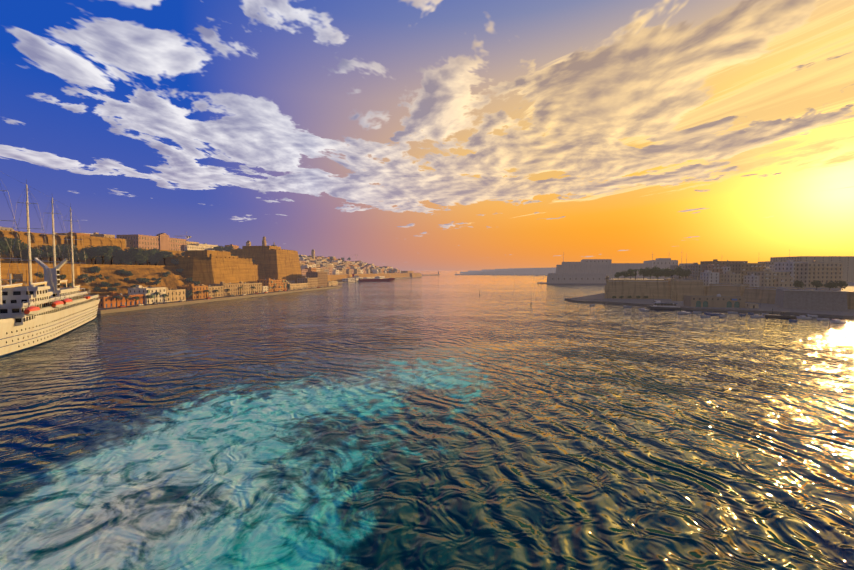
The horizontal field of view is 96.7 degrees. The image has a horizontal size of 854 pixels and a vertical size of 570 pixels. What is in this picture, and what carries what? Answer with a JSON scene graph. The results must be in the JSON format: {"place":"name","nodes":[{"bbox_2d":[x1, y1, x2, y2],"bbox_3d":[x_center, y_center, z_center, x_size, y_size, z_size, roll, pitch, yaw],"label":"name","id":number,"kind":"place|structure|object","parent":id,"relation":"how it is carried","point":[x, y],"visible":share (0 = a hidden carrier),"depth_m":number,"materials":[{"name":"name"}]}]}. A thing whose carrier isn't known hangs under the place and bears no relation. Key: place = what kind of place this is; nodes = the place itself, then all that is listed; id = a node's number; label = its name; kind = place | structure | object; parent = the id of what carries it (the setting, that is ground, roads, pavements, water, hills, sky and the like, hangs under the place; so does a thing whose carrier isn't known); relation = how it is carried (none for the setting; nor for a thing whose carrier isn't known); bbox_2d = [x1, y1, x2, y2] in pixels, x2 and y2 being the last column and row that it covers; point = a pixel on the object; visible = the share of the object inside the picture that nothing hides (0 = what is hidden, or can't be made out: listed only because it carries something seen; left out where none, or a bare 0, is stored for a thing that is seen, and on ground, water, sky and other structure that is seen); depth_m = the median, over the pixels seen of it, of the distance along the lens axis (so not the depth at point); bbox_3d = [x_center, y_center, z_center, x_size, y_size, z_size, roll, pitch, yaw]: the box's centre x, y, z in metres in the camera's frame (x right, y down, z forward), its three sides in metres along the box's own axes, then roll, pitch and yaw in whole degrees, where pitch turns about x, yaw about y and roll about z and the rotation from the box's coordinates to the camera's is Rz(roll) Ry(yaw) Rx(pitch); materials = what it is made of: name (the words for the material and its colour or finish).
{"place":"outdoors","nodes":[
{"label":"outdoors","id":0,"kind":"place"},
{"bbox_2d":[0,230,301,285],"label":"fortress walls","id":1,"kind":"structure","parent":0,"point":[206,267],"depth_m":389.25,"materials":[{"name":"beige stone"}]},
{"bbox_2d":[0,242,422,313],"bbox_3d":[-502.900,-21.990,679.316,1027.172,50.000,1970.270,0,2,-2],"label":"quay","id":2,"kind":"structure","parent":0,"point":[82,263],"depth_m":298.40,"materials":[{"name":"stone"}]},
{"bbox_2d":[0,265,79,283],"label":"retaining wall","id":3,"kind":"structure","parent":2,"relation":"on","point":[66,271],"depth_m":237.18,"materials":[{"name":"beige stone"}]},
{"bbox_2d":[1,267,194,295],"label":"hillside","id":4,"kind":"structure","parent":2,"relation":"on","point":[174,279],"depth_m":296.37,"materials":[{"name":"brown soil"}]},
{"bbox_2d":[0,227,265,250],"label":"city buildings","id":5,"kind":"structure","parent":2,"relation":"on","point":[161,241],"depth_m":406.14,"materials":[{"name":"beige stone"}]},
{"bbox_2d":[112,286,275,306],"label":"valletta quay palms","id":6,"kind":"object","parent":2,"relation":"on","point":[156,293],"visible":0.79,"depth_m":278.51,"materials":[{"name":"green plant"}]},
{"bbox_2d":[0,237,397,297],"bbox_3d":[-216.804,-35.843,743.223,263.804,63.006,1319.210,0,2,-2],"label":"trees","id":7,"kind":"object","parent":2,"relation":"on","point":[149,256],"visible":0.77,"depth_m":292.48,"materials":[{"name":"green plant"}]},
{"bbox_2d":[97,271,337,307],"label":"waterfront buildings","id":8,"kind":"structure","parent":2,"relation":"on","point":[314,279],"depth_m":338.82,"materials":[{"name":"beige paint"}]},
{"bbox_2d":[102,285,334,308],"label":"valletta quay furniture","id":9,"kind":"object","parent":2,"relation":"on","point":[138,305],"visible":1,"depth_m":296.54,"materials":[{"name":"red paint"}]},
{"bbox_2d":[225,241,421,282],"bbox_3d":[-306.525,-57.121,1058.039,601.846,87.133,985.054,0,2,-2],"label":"distant town buildings","id":10,"kind":"structure","parent":2,"relation":"on","point":[339,270],"depth_m":971.09,"materials":[{"name":"beige stone"}]},
{"bbox_2d":[0,271,853,569],"bbox_3d":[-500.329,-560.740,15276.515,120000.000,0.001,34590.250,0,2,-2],"label":"harbour water","id":11,"kind":"structure","parent":0,"point":[448,421],"depth_m":59.70,"materials":[{"name":"blue liquid"}]},
{"bbox_2d":[0,179,99,356],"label":"sailing cruise ship","id":12,"kind":"object","parent":11,"relation":"on","point":[32,314],"visible":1,"depth_m":139.09,"materials":[{"name":"white metal"}]},
{"bbox_2d":[352,274,394,280],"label":"cargo ship","id":13,"kind":"object","parent":11,"relation":"on","point":[386,279],"visible":0.67,"depth_m":911.27,"materials":[{"name":"red"}]},
{"bbox_2d":[422,271,486,275],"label":"breakwater","id":14,"kind":"object","parent":11,"relation":"in","point":[455,274],"visible":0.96,"depth_m":2112.62,"materials":[{"name":"stone"}]},
{"bbox_2d":[460,267,555,274],"bbox_3d":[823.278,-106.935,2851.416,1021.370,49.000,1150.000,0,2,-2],"label":"distant headland","id":15,"kind":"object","parent":11,"relation":"in","point":[527,271],"depth_m":2276.14,"materials":[{"name":"grey stone"}]},
{"bbox_2d":[537,252,692,283],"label":"fort","id":16,"kind":"structure","parent":11,"relation":"in","point":[590,271],"depth_m":783.72,"materials":[{"name":"beige stone"}]},
{"bbox_2d":[647,301,680,309],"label":"harbour ferry","id":17,"kind":"object","parent":11,"relation":"on","point":[658,305],"visible":1,"depth_m":254.63,"materials":[{"name":"white metal"}]},
{"bbox_2d":[589,304,846,322],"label":"moored boats","id":18,"kind":"object","parent":11,"relation":"on","point":[763,316],"visible":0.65,"depth_m":213.13,"materials":[{"name":"white"}]},
{"bbox_2d":[763,308,796,317],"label":"work barge","id":19,"kind":"object","parent":11,"relation":"on","point":[785,315],"visible":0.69,"depth_m":209.24,"materials":[{"name":"grey metal"}]},
{"bbox_2d":[0,0,853,270],"label":"sky","id":20,"kind":"structure","parent":0,"point":[403,135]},
{"bbox_2d":[565,278,853,318],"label":"waterfront quay","id":21,"kind":"structure","parent":0,"point":[767,308],"depth_m":252.02,"materials":[{"name":"stone"}]},
{"bbox_2d":[683,294,758,308],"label":"waterfront building","id":22,"kind":"structure","parent":21,"relation":"on","point":[718,300],"depth_m":253.89,"materials":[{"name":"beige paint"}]},
{"bbox_2d":[612,267,847,298],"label":"trees","id":23,"kind":"object","parent":21,"relation":"on","point":[662,272],"visible":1,"depth_m":347.16,"materials":[{"name":"green plant"}]},
{"bbox_2d":[670,249,853,287],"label":"city buildings","id":24,"kind":"structure","parent":21,"relation":"on","point":[784,271],"depth_m":323.81,"materials":[{"name":"beige stone"}]},
{"bbox_2d":[604,276,848,311],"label":"senglea curtain walls","id":25,"kind":"structure","parent":0,"point":[806,299],"depth_m":305.98,"materials":[{"name":"beige stone"}]}
]}

